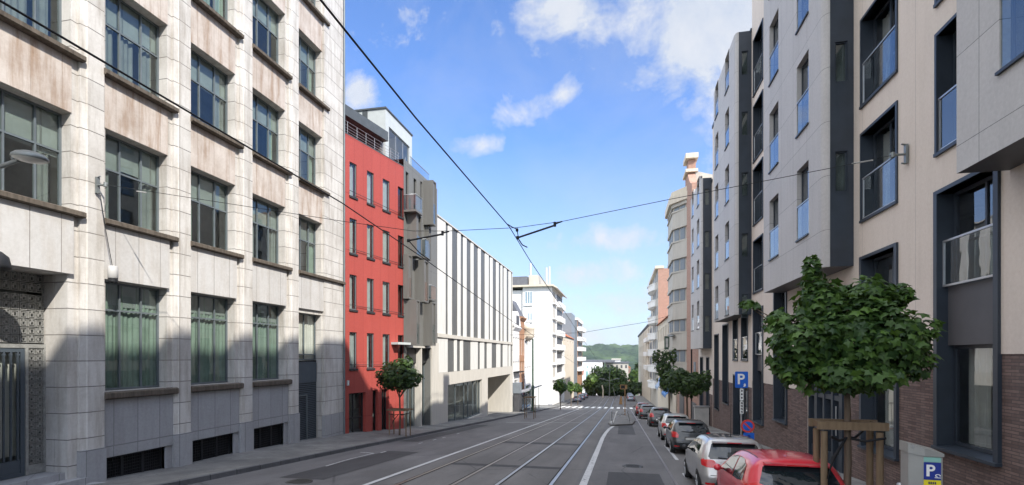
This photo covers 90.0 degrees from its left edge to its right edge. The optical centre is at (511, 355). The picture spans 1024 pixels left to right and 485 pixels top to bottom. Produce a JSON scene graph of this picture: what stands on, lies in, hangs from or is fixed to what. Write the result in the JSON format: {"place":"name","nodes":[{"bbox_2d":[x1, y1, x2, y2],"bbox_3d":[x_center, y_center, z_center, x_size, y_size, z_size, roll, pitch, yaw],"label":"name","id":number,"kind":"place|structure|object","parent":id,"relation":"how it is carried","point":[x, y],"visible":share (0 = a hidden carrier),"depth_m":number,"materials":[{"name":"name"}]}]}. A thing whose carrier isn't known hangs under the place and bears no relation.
{"place":"outdoors","nodes":[
{"label":"outdoors","id":0,"kind":"place"},
{"bbox_2d":[90,397,573,484],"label":"pavement","id":1,"kind":"structure","parent":0,"point":[257,456],"depth_m":19.50,"materials":[{"name":"concrete"}]},
{"bbox_2d":[374,354,424,434],"bbox_3d":[-5.986,2.147,27.383,2.693,4.445,2.394,0,0,12],"label":"maple tree","id":2,"kind":"object","parent":1,"relation":"on","point":[399,376],"visible":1,"depth_m":26.96,"materials":[{"name":"green plant"}]},
{"bbox_2d":[386,408,412,437],"bbox_3d":[-6.012,3.609,27.454,1.210,1.520,0.949,0,0,12],"label":"tree stake frame","id":3,"kind":"object","parent":1,"relation":"on","point":[397,409],"visible":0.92,"depth_m":27.29,"materials":[{"name":"brown wood"}]},
{"bbox_2d":[513,382,521,411],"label":"entrance kiosk","id":4,"kind":"object","parent":1,"relation":"on","point":[517,388],"visible":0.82,"depth_m":63.17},
{"bbox_2d":[531,339,534,411],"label":"tram pole","id":5,"kind":"object","parent":1,"relation":"on","point":[532,390],"visible":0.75,"depth_m":66.80,"materials":[{"name":"metal"}]},
{"bbox_2d":[553,379,566,408],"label":"young tree","id":6,"kind":"object","parent":1,"relation":"on","point":[560,386],"visible":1,"depth_m":77.86,"materials":[{"name":"green plant"}]},
{"bbox_2d":[189,395,675,484],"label":"road","id":7,"kind":"structure","parent":0,"point":[617,451],"depth_m":20.54,"materials":[{"name":"asphalt"}]},
{"bbox_2d":[155,401,572,484],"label":"kerb","id":8,"kind":"structure","parent":7,"relation":"on","point":[197,479],"depth_m":18.07,"materials":[{"name":"concrete"}]},
{"bbox_2d":[283,425,663,484],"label":"road patch","id":9,"kind":"object","parent":7,"relation":"on","point":[344,467],"visible":0.89,"depth_m":17.24,"materials":[{"name":"asphalt"}]},
{"bbox_2d":[373,396,616,484],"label":"track bed","id":10,"kind":"object","parent":7,"relation":"on","point":[555,455],"visible":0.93,"depth_m":19.86,"materials":[{"name":"concrete"}]},
{"bbox_2d":[394,396,614,484],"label":"tram track","id":11,"kind":"structure","parent":10,"relation":"on","point":[557,474],"depth_m":19.61,"materials":[{"name":"metal"}]},
{"bbox_2d":[326,409,685,484],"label":"lane marking","id":12,"kind":"object","parent":7,"relation":"on","point":[586,476],"visible":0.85,"depth_m":20.39,"materials":[{"name":"paint"}]},
{"bbox_2d":[608,410,634,425],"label":"traffic island","id":13,"kind":"structure","parent":7,"relation":"on","point":[622,420],"depth_m":48.69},
{"bbox_2d":[631,410,695,484],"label":"parking lane","id":14,"kind":"structure","parent":7,"relation":"on","point":[675,467],"depth_m":21.79,"materials":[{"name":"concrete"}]},
{"bbox_2d":[637,404,654,418],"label":"parked car","id":15,"kind":"object","parent":14,"relation":"on","point":[643,408],"visible":0.59,"depth_m":52.59,"materials":[{"name":"grey paint"}]},
{"bbox_2d":[646,407,671,425],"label":"parked car","id":16,"kind":"object","parent":14,"relation":"on","point":[654,414],"visible":0.61,"depth_m":40.30,"materials":[{"name":"grey paint"}]},
{"bbox_2d":[656,413,688,439],"bbox_3d":[9.404,4.059,29.720,1.987,1.496,3.632,0,-4,12],"label":"parked car","id":17,"kind":"object","parent":14,"relation":"on","point":[665,419],"visible":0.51,"depth_m":28.44,"materials":[{"name":"silver metal"}]},
{"bbox_2d":[663,419,710,452],"bbox_3d":[8.040,3.616,23.592,2.007,1.466,3.883,0,-4,12],"label":"parked car","id":18,"kind":"object","parent":14,"relation":"on","point":[680,433],"visible":0.7,"depth_m":22.00,"materials":[{"name":"black paint"}]},
{"bbox_2d":[682,419,762,484],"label":"parked car","id":19,"kind":"object","parent":14,"relation":"on","point":[705,453],"visible":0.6,"depth_m":12.98,"materials":[{"name":"silver metal"}]},
{"bbox_2d":[713,449,844,484],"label":"parked car","id":20,"kind":"object","parent":14,"relation":"on","point":[764,467],"visible":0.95,"depth_m":8.88,"materials":[{"name":"red paint"}]},
{"bbox_2d":[345,0,751,345],"label":"sky","id":21,"kind":"structure","parent":0,"point":[556,111],"materials":[{"name":"blue"}]},
{"bbox_2d":[582,343,637,368],"bbox_3d":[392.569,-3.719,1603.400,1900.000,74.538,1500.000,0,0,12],"label":"hills","id":22,"kind":"structure","parent":0,"point":[625,353],"depth_m":1409.87,"materials":[{"name":"plant"}]},
{"bbox_2d":[634,395,865,484],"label":"pavement","id":23,"kind":"structure","parent":0,"point":[714,430],"depth_m":31.94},
{"bbox_2d":[652,347,676,409],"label":"maple tree","id":24,"kind":"object","parent":23,"relation":"on","point":[663,364],"visible":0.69,"depth_m":41.14,"materials":[{"name":"green plant"}]},
{"bbox_2d":[693,405,709,425],"bbox_3d":[14.290,4.572,38.621,1.100,1.570,0.600,0,0,12],"label":"utility cabinet","id":25,"kind":"object","parent":23,"relation":"on","point":[701,413],"visible":0.76,"depth_m":38.37,"materials":[{"name":"metal"}]},
{"bbox_2d":[735,371,747,434],"bbox_3d":[7.938,2.116,17.713,0.420,3.142,0.104,0,0,12],"label":"parking sign","id":26,"kind":"object","parent":23,"relation":"on","point":[741,380],"visible":0.96,"depth_m":17.68,"materials":[{"name":"metal"}]},
{"bbox_2d":[741,420,754,438],"bbox_3d":[7.835,2.880,17.029,0.430,1.513,0.074,0,0,12],"label":"no parking sign","id":27,"kind":"object","parent":23,"relation":"on","point":[748,426],"visible":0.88,"depth_m":17.00,"materials":[{"name":"metal"}]},
{"bbox_2d":[808,418,888,484],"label":"tree stake frame","id":28,"kind":"object","parent":23,"relation":"on","point":[869,427],"visible":0.97,"depth_m":8.44,"materials":[{"name":"brown wood"}]},
{"bbox_2d":[899,440,943,484],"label":"parking meter","id":29,"kind":"object","parent":23,"relation":"on","point":[921,465],"visible":1,"depth_m":6.44,"materials":[{"name":"metal"}]},
{"bbox_3d":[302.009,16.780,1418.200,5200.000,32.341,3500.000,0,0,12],"label":"ground","id":30,"kind":"structure","parent":0,"visible":0},
{"bbox_2d":[0,0,345,484],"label":"office building","id":31,"kind":"structure","parent":30,"relation":"on","point":[201,329],"depth_m":16.45,"materials":[{"name":"white stone"}]},
{"bbox_2d":[0,251,11,270],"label":"wall lantern","id":32,"kind":"object","parent":31,"relation":"attached to","point":[5,263],"depth_m":11.42,"materials":[{"name":"black metal"}]},
{"bbox_2d":[0,348,24,479],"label":"entrance door","id":33,"kind":"structure","parent":31,"relation":"in","point":[12,361],"depth_m":12.87,"materials":[{"name":"grey metal"}]},
{"bbox_2d":[0,150,48,168],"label":"street lamp","id":34,"kind":"object","parent":31,"relation":"attached to","point":[27,156],"visible":1,"depth_m":8.61,"materials":[{"name":"metal"}]},
{"bbox_2d":[0,88,61,205],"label":"window","id":35,"kind":"structure","parent":31,"relation":"in","point":[15,110],"depth_m":12.91,"materials":[{"name":"glass"}]},
{"bbox_2d":[0,0,61,42],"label":"window","id":36,"kind":"structure","parent":31,"relation":"in","point":[39,7],"depth_m":13.05,"materials":[{"name":"grey glass"}]},
{"bbox_2d":[95,176,107,193],"bbox_3d":[-11.150,-4.654,13.921,0.350,0.494,0.100,0,0,12],"label":"wall anchor","id":37,"kind":"object","parent":31,"relation":"attached to","point":[98,184],"depth_m":13.90,"materials":[{"name":"metal"}]},
{"bbox_2d":[109,155,890,230],"bbox_3d":[-1.089,-3.917,12.869,19.983,1.515,0.383,0,0,7],"label":"span wire","id":38,"kind":"object","parent":37,"relation":"attached to","point":[514,227],"visible":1,"depth_m":12.54,"materials":[{"name":"black metal"}]},
{"bbox_2d":[407,231,448,260],"bbox_3d":[-2.132,-2.845,13.268,1.115,0.692,0.357,0,0,12],"label":"pull off arm","id":39,"kind":"object","parent":38,"relation":"attached to","point":[442,234],"visible":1,"depth_m":13.18},
{"bbox_2d":[0,0,601,375],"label":"contact wire","id":40,"kind":"object","parent":39,"relation":"hanging from","point":[77,46],"visible":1,"depth_m":6.22,"materials":[{"name":"black metal"}]},
{"bbox_2d":[320,0,611,375],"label":"contact wire","id":41,"kind":"object","parent":38,"relation":"hanging from","point":[356,44],"visible":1,"depth_m":6.38,"materials":[{"name":"black metal"}]},
{"bbox_2d":[100,195,117,281],"bbox_3d":[-11.168,-3.229,14.198,0.240,2.331,0.452,0,0,12],"label":"junction box","id":42,"kind":"object","parent":31,"relation":"attached to","point":[112,273],"visible":1,"depth_m":14.20,"materials":[{"name":"white metal"}]},
{"bbox_2d":[105,133,158,231],"bbox_3d":[-11.562,-5.115,15.405,0.153,2.510,1.995,0,0,12],"label":"window","id":43,"kind":"structure","parent":31,"relation":"in","point":[120,156],"depth_m":15.71,"materials":[{"name":"grey glass"}]},
{"bbox_2d":[105,0,158,96],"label":"window","id":44,"kind":"structure","parent":31,"relation":"in","point":[132,29],"depth_m":15.53,"materials":[{"name":"glass"}]},
{"bbox_2d":[105,281,158,389],"bbox_3d":[-11.562,-0.570,15.406,0.155,3.120,1.995,0,0,12],"label":"window","id":45,"kind":"structure","parent":31,"relation":"in","point":[131,311],"depth_m":15.55,"materials":[{"name":"glass"}]},
{"bbox_2d":[191,170,227,249],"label":"window","id":46,"kind":"structure","parent":31,"relation":"in","point":[201,186],"depth_m":18.45,"materials":[{"name":"grey glass"}]},
{"bbox_2d":[191,50,227,133],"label":"window","id":47,"kind":"structure","parent":31,"relation":"in","point":[201,69],"depth_m":18.60,"materials":[{"name":"grey glass"}]},
{"bbox_2d":[191,294,227,384],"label":"window","id":48,"kind":"structure","parent":31,"relation":"in","point":[209,315],"depth_m":18.52,"materials":[{"name":"green glass"}]},
{"bbox_2d":[203,0,227,20],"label":"window","id":49,"kind":"structure","parent":31,"relation":"in","point":[217,4],"depth_m":19.00,"materials":[{"name":"grey glass"}]},
{"bbox_2d":[253,197,277,263],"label":"window","id":50,"kind":"structure","parent":31,"relation":"in","point":[272,216],"depth_m":21.45,"materials":[{"name":"glass"}]},
{"bbox_2d":[253,94,277,163],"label":"window","id":51,"kind":"structure","parent":31,"relation":"in","point":[272,114],"depth_m":21.45,"materials":[{"name":"glass"}]},
{"bbox_2d":[253,0,277,63],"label":"window","id":52,"kind":"structure","parent":31,"relation":"in","point":[272,17],"depth_m":21.45,"materials":[{"name":"glass"}]},
{"bbox_2d":[253,303,277,379],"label":"window","id":53,"kind":"structure","parent":31,"relation":"in","point":[265,317],"depth_m":21.41,"materials":[{"name":"glass"}]},
{"bbox_2d":[299,217,315,273],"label":"window","id":54,"kind":"structure","parent":31,"relation":"in","point":[305,226],"depth_m":24.20,"materials":[{"name":"glass"}]},
{"bbox_2d":[299,127,315,184],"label":"window","id":55,"kind":"structure","parent":31,"relation":"in","point":[305,139],"depth_m":24.20,"materials":[{"name":"glass"}]},
{"bbox_2d":[299,36,315,95],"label":"window","id":56,"kind":"structure","parent":31,"relation":"in","point":[306,52],"depth_m":24.20,"materials":[{"name":"glass"}]},
{"bbox_2d":[299,313,315,359],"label":"window","id":57,"kind":"structure","parent":31,"relation":"in","point":[305,322],"depth_m":24.18,"materials":[{"name":"grey metal"}]},
{"bbox_2d":[345,104,410,433],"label":"red apartment building","id":58,"kind":"structure","parent":30,"relation":"on","point":[374,268],"depth_m":28.73,"materials":[{"name":"paint"}]},
{"bbox_2d":[349,162,357,199],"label":"window","id":59,"kind":"structure","parent":58,"relation":"in","point":[351,166],"depth_m":27.31,"materials":[{"name":"glass"}]},
{"bbox_2d":[349,218,357,256],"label":"window","id":60,"kind":"structure","parent":58,"relation":"in","point":[351,224],"depth_m":27.30,"materials":[{"name":"glass"}]},
{"bbox_2d":[349,275,357,311],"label":"window","id":61,"kind":"structure","parent":58,"relation":"in","point":[354,310],"depth_m":27.27,"materials":[{"name":"glass"}]},
{"bbox_2d":[349,332,357,370],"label":"window","id":62,"kind":"structure","parent":58,"relation":"in","point":[352,334],"depth_m":27.29,"materials":[{"name":"grey metal"}]},
{"bbox_2d":[349,392,362,431],"bbox_3d":[-8.491,3.217,27.523,0.080,2.467,1.350,0,0,23],"label":"entrance door","id":63,"kind":"structure","parent":58,"relation":"in","point":[361,416],"depth_m":27.61,"materials":[{"name":"black metal"}]},
{"bbox_2d":[367,171,374,207],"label":"window","id":64,"kind":"structure","parent":58,"relation":"in","point":[368,173],"depth_m":28.48,"materials":[{"name":"glass"}]},
{"bbox_2d":[367,225,374,260],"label":"window","id":65,"kind":"structure","parent":58,"relation":"in","point":[368,228],"depth_m":28.54,"materials":[{"name":"glass"}]},
{"bbox_2d":[367,278,374,313],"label":"window","id":66,"kind":"structure","parent":58,"relation":"in","point":[368,281],"depth_m":28.53,"materials":[{"name":"glass"}]},
{"bbox_2d":[382,179,390,213],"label":"window","id":67,"kind":"structure","parent":58,"relation":"in","point":[384,209],"depth_m":29.95,"materials":[{"name":"glass"}]},
{"bbox_2d":[382,230,390,264],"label":"window","id":68,"kind":"structure","parent":58,"relation":"in","point":[384,234],"depth_m":29.83,"materials":[{"name":"glass"}]},
{"bbox_2d":[382,282,390,315],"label":"window","id":69,"kind":"structure","parent":58,"relation":"in","point":[384,283],"depth_m":29.89,"materials":[{"name":"glass"}]},
{"bbox_2d":[355,106,438,427],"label":"grey apartment building","id":70,"kind":"structure","parent":30,"relation":"on","point":[420,282],"depth_m":33.94,"materials":[{"name":"clear concrete"}]},
{"bbox_2d":[437,214,512,423],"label":"striped building","id":71,"kind":"structure","parent":30,"relation":"on","point":[474,337],"depth_m":47.13,"materials":[{"name":"beige concrete"}]},
{"bbox_2d":[513,311,523,382],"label":"townhouse","id":72,"kind":"structure","parent":30,"relation":"on","point":[516,331],"depth_m":67.75,"materials":[{"name":"paint"}]},
{"bbox_2d":[513,301,526,407],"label":"townhouse","id":73,"kind":"structure","parent":30,"relation":"on","point":[523,319],"depth_m":72.25,"materials":[{"name":"paint"}]},
{"bbox_2d":[524,323,534,408],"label":"townhouse","id":74,"kind":"structure","parent":30,"relation":"on","point":[529,327],"depth_m":75.31,"materials":[{"name":"paint"}]},
{"bbox_2d":[513,263,566,404],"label":"apartment block","id":75,"kind":"structure","parent":30,"relation":"on","point":[535,300],"depth_m":101.06,"materials":[{"name":"paint"}]},
{"bbox_2d":[562,334,573,400],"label":"townhouse","id":76,"kind":"structure","parent":30,"relation":"on","point":[568,341],"depth_m":129.55,"materials":[{"name":"paint"}]},
{"bbox_2d":[562,311,574,395],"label":"apartment block","id":77,"kind":"structure","parent":30,"relation":"on","point":[568,327],"depth_m":144.29,"materials":[{"name":"paint"}]},
{"bbox_2d":[575,318,585,395],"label":"apartment block","id":78,"kind":"structure","parent":30,"relation":"on","point":[579,350],"depth_m":156.91,"materials":[{"name":"paint"}]},
{"bbox_2d":[581,372,599,395],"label":"broadleaf tree","id":79,"kind":"object","parent":30,"relation":"on","point":[587,385],"visible":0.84,"depth_m":168.62,"materials":[{"name":"green plant"}]},
{"bbox_2d":[582,360,614,394],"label":"office building","id":80,"kind":"structure","parent":30,"relation":"on","point":[590,365],"depth_m":259.61,"materials":[{"name":"paint"}]},
{"bbox_2d":[589,365,611,393],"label":"broadleaf tree","id":81,"kind":"object","parent":30,"relation":"on","point":[599,371],"visible":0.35,"depth_m":171.33,"materials":[{"name":"green plant"}]},
{"bbox_2d":[594,381,611,395],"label":"broadleaf tree","id":82,"kind":"object","parent":30,"relation":"on","point":[598,387],"visible":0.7,"depth_m":165.43,"materials":[{"name":"green plant"}]},
{"bbox_2d":[604,367,628,383],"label":"broadleaf tree","id":83,"kind":"object","parent":30,"relation":"on","point":[622,376],"visible":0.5,"depth_m":170.07,"materials":[{"name":"green plant"}]},
{"bbox_2d":[605,362,628,378],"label":"warehouse","id":84,"kind":"structure","parent":30,"relation":"on","point":[622,365],"depth_m":264.03,"materials":[{"name":"paint"}]},
{"bbox_2d":[638,324,650,401],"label":"apartment house","id":85,"kind":"structure","parent":30,"relation":"on","point":[644,359],"depth_m":139.06,"materials":[{"name":"paint"}]},
{"bbox_2d":[647,265,668,406],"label":"apartment house","id":86,"kind":"structure","parent":30,"relation":"on","point":[657,288],"depth_m":96.10,"materials":[{"name":"paint"}]},
{"bbox_2d":[656,316,676,412],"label":"apartment house","id":87,"kind":"structure","parent":30,"relation":"on","point":[663,327],"depth_m":78.89,"materials":[{"name":"paint"}]},
{"bbox_2d":[665,152,712,418],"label":"apartment building","id":88,"kind":"structure","parent":30,"relation":"on","point":[678,214],"depth_m":52.53,"materials":[{"name":"paint"}]},
{"bbox_2d":[691,176,712,426],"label":"apartment building","id":89,"kind":"structure","parent":30,"relation":"on","point":[702,272],"depth_m":37.70,"materials":[{"name":"paint"}]},
{"bbox_2d":[691,176,711,348],"bbox_3d":[14.789,-7.000,40.231,0.830,12.900,5.438,0,0,12],"label":"bay window","id":90,"kind":"structure","parent":89,"relation":"in","point":[701,204],"depth_m":37.69,"materials":[{"name":"paint"}]},
{"bbox_2d":[712,28,751,434],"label":"apartment building","id":91,"kind":"structure","parent":30,"relation":"on","point":[732,235],"depth_m":28.12,"materials":[{"name":"paint"}]},
{"bbox_2d":[714,333,718,410],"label":"window","id":92,"kind":"structure","parent":91,"relation":"in","point":[716,336],"depth_m":36.30,"materials":[{"name":"black glass"}]},
{"bbox_2d":[722,323,728,405],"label":"window","id":93,"kind":"structure","parent":91,"relation":"in","point":[725,384],"depth_m":33.37,"materials":[{"name":"black glass"}]},
{"bbox_2d":[714,31,751,321],"bbox_3d":[12.434,-9.300,29.176,0.830,14.700,6.212,0,0,12],"label":"bay window","id":94,"kind":"structure","parent":91,"relation":"in","point":[733,89],"depth_m":26.62,"materials":[{"name":"grey concrete"}]},
{"bbox_2d":[732,319,737,360],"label":"window","id":95,"kind":"structure","parent":91,"relation":"in","point":[734,322],"depth_m":30.28,"materials":[{"name":"black glass"}]},
{"bbox_2d":[733,374,747,434],"bbox_3d":[12.861,3.157,28.500,0.395,4.127,3.621,0,0,12],"label":"door","id":96,"kind":"structure","parent":91,"relation":"in","point":[736,391],"depth_m":30.19,"materials":[{"name":"black metal"}]},
{"bbox_2d":[740,318,747,360],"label":"window","id":97,"kind":"structure","parent":91,"relation":"in","point":[744,321],"depth_m":28.14,"materials":[{"name":"black glass"}]},
{"bbox_2d":[751,0,1023,484],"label":"apartment building","id":98,"kind":"structure","parent":30,"relation":"on","point":[936,222],"depth_m":12.22,"materials":[{"name":"concrete"}]},
{"bbox_2d":[752,233,762,294],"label":"window","id":99,"kind":"structure","parent":98,"relation":"in","point":[757,264],"depth_m":25.57,"materials":[{"name":"black glass"}]},
{"bbox_2d":[752,157,762,226],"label":"window","id":100,"kind":"structure","parent":98,"relation":"in","point":[757,191],"depth_m":25.57,"materials":[{"name":"black glass"}]},
{"bbox_2d":[752,89,762,163],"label":"window","id":101,"kind":"structure","parent":98,"relation":"in","point":[757,150],"depth_m":25.57,"materials":[{"name":"black metal"}]},
{"bbox_2d":[752,18,762,97],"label":"window","id":102,"kind":"structure","parent":98,"relation":"in","point":[757,55],"depth_m":25.57,"materials":[{"name":"black metal"}]},
{"bbox_2d":[751,305,763,425],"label":"tall window","id":103,"kind":"structure","parent":98,"relation":"in","point":[757,330],"depth_m":25.54,"materials":[{"name":"black metal"}]},
{"bbox_2d":[772,292,787,424],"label":"tall window","id":104,"kind":"structure","parent":98,"relation":"in","point":[778,298],"depth_m":22.06,"materials":[{"name":"black glass"}]},
{"bbox_2d":[764,0,853,292],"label":"bay window","id":105,"kind":"structure","parent":98,"relation":"in","point":[809,44],"depth_m":16.23,"materials":[{"name":"grey concrete"}]},
{"bbox_2d":[857,242,898,460],"bbox_3d":[9.655,-0.094,13.184,0.575,5.258,1.981,0,0,12],"label":"tall window","id":106,"kind":"structure","parent":98,"relation":"in","point":[868,408],"depth_m":13.54,"materials":[{"name":"glass"}]},
{"bbox_2d":[859,100,897,223],"bbox_3d":[9.676,-4.895,13.180,0.547,2.470,1.941,0,0,12],"label":"window","id":107,"kind":"structure","parent":98,"relation":"in","point":[868,143],"depth_m":13.84,"materials":[{"name":"glass"}]},
{"bbox_2d":[859,0,897,109],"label":"window","id":108,"kind":"structure","parent":98,"relation":"in","point":[868,29],"depth_m":13.90,"materials":[{"name":"blue metal"}]},
{"bbox_2d":[890,143,907,164],"bbox_3d":[8.978,-4.679,11.889,0.350,0.494,0.100,0,0,12],"label":"wall anchor","id":109,"kind":"object","parent":98,"relation":"attached to","point":[904,154],"depth_m":11.86,"materials":[{"name":"metal"}]},
{"bbox_2d":[933,12,956,157],"bbox_3d":[8.890,-5.475,9.855,0.395,2.590,1.877,0,0,12],"label":"window","id":110,"kind":"structure","parent":98,"relation":"in","point":[945,47],"depth_m":10.70,"materials":[{"name":"blue metal"}]},
{"bbox_2d":[931,171,1001,466],"bbox_3d":[8.942,-0.750,9.844,0.572,5.400,1.917,0,0,12],"label":"tall window","id":111,"kind":"structure","parent":98,"relation":"in","point":[970,309],"depth_m":10.23,"materials":[{"name":"black metal"}]},
{"bbox_2d":[957,0,1023,173],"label":"bay window","id":112,"kind":"structure","parent":98,"relation":"in","point":[990,33],"depth_m":8.17,"materials":[{"name":"grey concrete"}]},
{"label":"kerb","id":113,"kind":"structure","parent":0,"visible":0},
{"bbox_2d":[658,366,712,415],"bbox_3d":[10.048,2.639,29.386,3.017,4.149,2.490,0,0,-14],"label":"maple tree","id":114,"kind":"object","parent":113,"relation":"on","point":[685,383],"visible":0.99,"depth_m":28.98,"materials":[{"name":"green plant"}]},
{"bbox_2d":[738,254,949,484],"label":"maple tree","id":115,"kind":"object","parent":113,"relation":"on","point":[848,341],"visible":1,"depth_m":8.16,"materials":[{"name":"green plant"}]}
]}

